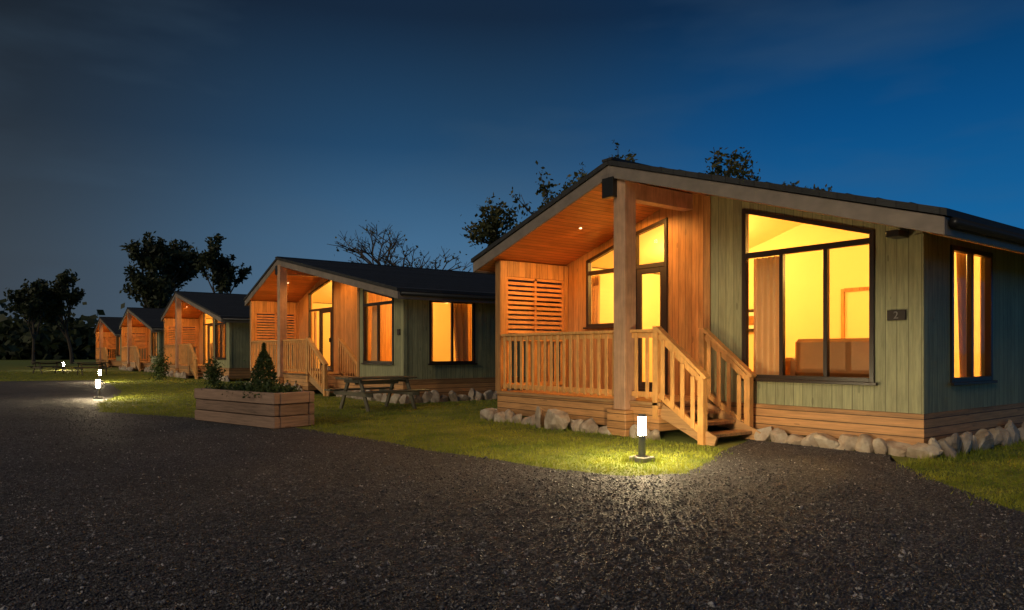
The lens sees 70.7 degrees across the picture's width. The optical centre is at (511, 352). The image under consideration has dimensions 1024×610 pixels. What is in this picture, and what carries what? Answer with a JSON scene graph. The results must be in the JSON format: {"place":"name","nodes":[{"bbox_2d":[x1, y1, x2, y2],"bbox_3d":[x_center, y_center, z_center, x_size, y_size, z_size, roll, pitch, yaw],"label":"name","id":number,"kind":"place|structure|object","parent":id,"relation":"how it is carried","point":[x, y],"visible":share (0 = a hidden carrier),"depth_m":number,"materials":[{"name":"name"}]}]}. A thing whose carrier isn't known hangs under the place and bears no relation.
{"place":"outdoors","nodes":[
{"label":"outdoors","id":0,"kind":"place"},
{"bbox_2d":[0,380,1023,609],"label":"gravel drive","id":1,"kind":"structure","parent":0,"point":[47,397],"depth_m":5.70,"materials":[{"name":"grey gravel"}]},
{"bbox_2d":[93,379,102,398],"bbox_3d":[-11.524,1.028,20.115,0.220,0.585,0.220,0,0,-37],"label":"bollard lamp","id":2,"kind":"object","parent":1,"relation":"on","point":[97,396],"visible":0.99,"depth_m":20.08,"materials":[{"name":"concrete"}]},
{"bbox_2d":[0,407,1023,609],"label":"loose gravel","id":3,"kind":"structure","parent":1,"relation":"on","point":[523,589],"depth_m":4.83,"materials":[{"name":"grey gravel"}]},
{"bbox_2d":[0,358,1023,511],"bbox_3d":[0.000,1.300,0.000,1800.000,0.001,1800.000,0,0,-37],"label":"lawn ground","id":4,"kind":"structure","parent":0,"point":[19,366],"depth_m":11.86,"materials":[{"name":"green plant"}]},
{"bbox_2d":[3,278,57,364],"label":"broadleaf tree","id":5,"kind":"object","parent":4,"relation":"on","point":[35,298],"visible":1,"depth_m":77.01,"materials":[{"name":"green plant"}]},
{"bbox_2d":[26,361,69,373],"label":"picnic table","id":6,"kind":"object","parent":4,"relation":"on","point":[40,367],"visible":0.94,"depth_m":43.70,"materials":[{"name":"brown wood"}]},
{"bbox_2d":[0,297,124,359],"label":"distant tree line","id":7,"kind":"object","parent":4,"relation":"on","point":[51,343],"visible":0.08,"depth_m":126.66,"materials":[{"name":"plant"}]},
{"bbox_2d":[39,268,85,363],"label":"broadleaf tree","id":8,"kind":"object","parent":4,"relation":"on","point":[60,289],"visible":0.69,"depth_m":80.47,"materials":[{"name":"green plant"}]},
{"bbox_2d":[71,362,112,375],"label":"picnic table","id":9,"kind":"object","parent":4,"relation":"on","point":[78,368],"visible":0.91,"depth_m":40.71,"materials":[{"name":"brown wood"}]},
{"bbox_2d":[94,317,145,366],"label":"wooden holiday cabin","id":10,"kind":"object","parent":4,"relation":"on","point":[106,327],"visible":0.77,"depth_m":64.04,"materials":[{"name":"wood"}]},
{"bbox_2d":[116,336,119,355],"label":"window frames","id":11,"kind":"structure","parent":10,"relation":"in","point":[117,337],"depth_m":61.25,"materials":[{"name":"brown wood"}]},
{"bbox_2d":[119,365,154,372],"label":"stone edging","id":12,"kind":"object","parent":4,"relation":"on","point":[130,368],"visible":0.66,"depth_m":49.78,"materials":[{"name":"grey stone"}]},
{"bbox_2d":[119,264,173,307],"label":"broadleaf tree","id":13,"kind":"object","parent":4,"relation":"on","point":[152,292],"visible":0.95,"depth_m":72.00,"materials":[{"name":"green plant"}]},
{"bbox_2d":[119,307,195,371],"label":"wooden holiday cabin","id":14,"kind":"object","parent":4,"relation":"on","point":[147,322],"visible":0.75,"depth_m":50.81,"materials":[{"name":"wood"}]},
{"bbox_2d":[151,331,157,357],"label":"window frames","id":15,"kind":"structure","parent":14,"relation":"in","point":[152,332],"depth_m":46.93,"materials":[{"name":"brown wood"}]},
{"bbox_2d":[143,341,179,379],"bbox_3d":[-16.713,0.403,34.383,1.169,1.885,1.252,0,0,26],"label":"garden shrub","id":16,"kind":"object","parent":4,"relation":"on","point":[158,368],"visible":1,"depth_m":34.27,"materials":[{"name":"green plant"}]},
{"bbox_2d":[119,231,204,306],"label":"broadleaf tree","id":17,"kind":"object","parent":4,"relation":"on","point":[175,261],"visible":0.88,"depth_m":73.74,"materials":[{"name":"green plant"}]},
{"bbox_2d":[161,370,229,381],"bbox_3d":[-16.131,1.205,36.159,0.635,0.564,11.608,0,0,-41],"label":"stone edging","id":18,"kind":"object","parent":4,"relation":"on","point":[177,374],"visible":0.41,"depth_m":36.45,"materials":[{"name":"grey stone"}]},
{"bbox_2d":[199,356,225,384],"bbox_3d":[-12.032,0.741,29.104,0.936,1.191,1.058,0,0,4],"label":"garden shrub","id":19,"kind":"object","parent":4,"relation":"on","point":[212,372],"visible":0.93,"depth_m":29.03,"materials":[{"name":"green plant"}]},
{"bbox_2d":[192,233,251,293],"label":"broadleaf tree","id":20,"kind":"object","parent":4,"relation":"on","point":[223,274],"visible":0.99,"depth_m":60.81,"materials":[{"name":"green plant"}]},
{"bbox_2d":[160,291,293,378],"bbox_3d":[-11.876,-0.928,39.301,11.070,4.584,12.350,0,0,-37],"label":"wooden holiday cabin","id":21,"kind":"object","parent":4,"relation":"on","point":[220,322],"visible":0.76,"depth_m":35.86,"materials":[{"name":"wood"}]},
{"bbox_2d":[203,313,225,362],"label":"window frames","id":22,"kind":"structure","parent":21,"relation":"in","point":[209,324],"depth_m":39.69,"materials":[{"name":"brown wood"}]},
{"bbox_2d":[216,320,224,356],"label":"window panes","id":23,"kind":"structure","parent":21,"relation":"in","point":[222,325],"depth_m":33.49,"materials":[{"name":"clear glass"}]},
{"bbox_2d":[194,342,313,428],"bbox_3d":[-4.787,0.551,13.304,2.696,1.492,1.131,0,0,40],"label":"wooden planter","id":24,"kind":"object","parent":4,"relation":"on","point":[268,402],"visible":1,"depth_m":12.77,"materials":[{"name":"brown wood"}]},
{"bbox_2d":[324,376,429,411],"bbox_3d":[-3.076,0.941,16.463,1.700,0.761,1.800,0,0,-42],"label":"picnic table","id":25,"kind":"object","parent":4,"relation":"on","point":[392,381],"visible":0.98,"depth_m":16.34,"materials":[{"name":"brown wood"}]},
{"bbox_2d":[328,220,471,271],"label":"bare tree","id":26,"kind":"object","parent":4,"relation":"on","point":[364,250],"visible":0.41,"depth_m":43.55,"materials":[{"name":"brown plant"}]},
{"bbox_2d":[244,256,559,397],"bbox_3d":[-2.085,-0.928,25.642,11.070,4.584,12.350,0,0,-37],"label":"wooden holiday cabin","id":27,"kind":"object","parent":4,"relation":"on","point":[432,329],"visible":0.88,"depth_m":21.27,"materials":[{"name":"wood"}]},
{"bbox_2d":[308,280,477,371],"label":"window frames","id":28,"kind":"structure","parent":27,"relation":"in","point":[329,309],"depth_m":19.73,"materials":[{"name":"brown wood"}]},
{"bbox_2d":[249,381,560,403],"bbox_3d":[-3.325,1.207,21.917,7.167,0.510,15.015,0,0,-78],"label":"stone edging","id":29,"kind":"object","parent":4,"relation":"on","point":[435,396],"visible":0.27,"depth_m":19.10,"materials":[{"name":"grey stone"}]},
{"bbox_2d":[460,160,575,248],"bbox_3d":[1.161,-3.757,34.081,7.576,10.177,5.733,0,0,-37],"label":"broadleaf tree","id":30,"kind":"object","parent":4,"relation":"on","point":[492,225],"visible":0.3,"depth_m":32.37,"materials":[{"name":"green plant"}]},
{"bbox_2d":[564,140,637,189],"bbox_3d":[4.891,-4.327,35.489,4.745,11.357,4.163,0,0,33],"label":"broadleaf tree","id":31,"kind":"object","parent":4,"relation":"on","point":[629,155],"visible":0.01,"depth_m":34.71,"materials":[{"name":"green plant"}]},
{"bbox_2d":[629,414,654,462],"bbox_3d":[1.550,1.028,8.612,0.220,0.585,0.220,0,0,-37],"label":"bollard lamp","id":32,"kind":"object","parent":4,"relation":"on","point":[641,437],"visible":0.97,"depth_m":8.57,"materials":[{"name":"concrete"}]},
{"bbox_2d":[705,147,760,180],"bbox_3d":[9.282,-4.260,34.743,6.742,11.217,5.338,0,0,-27],"label":"broadleaf tree","id":33,"kind":"object","parent":4,"relation":"on","point":[732,170],"visible":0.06,"depth_m":33.67,"materials":[{"name":"green plant"}]},
{"bbox_2d":[471,157,1023,445],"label":"wooden holiday cabin","id":34,"kind":"object","parent":4,"relation":"on","point":[747,308],"visible":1,"depth_m":11.09,"materials":[{"name":"wood"}]},
{"bbox_2d":[583,209,997,394],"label":"window frames","id":35,"kind":"structure","parent":34,"relation":"in","point":[659,267],"depth_m":10.27,"materials":[{"name":"black metal"}]},
{"bbox_2d":[480,406,1023,458],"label":"stone edging","id":36,"kind":"object","parent":4,"relation":"on","point":[951,445],"visible":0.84,"depth_m":9.96,"materials":[{"name":"grey stone"}]},
{"bbox_2d":[782,181,831,190],"bbox_3d":[13.722,-3.507,33.754,2.625,9.623,4.444,0,0,33],"label":"broadleaf tree","id":37,"kind":"object","parent":4,"relation":"on","point":[797,182],"visible":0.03,"depth_m":33.60,"materials":[{"name":"green plant"}]},
{"bbox_2d":[0,0,1023,327],"label":"sky","id":38,"kind":"structure","parent":0,"point":[274,128],"materials":[{"name":"blue"}]}
]}

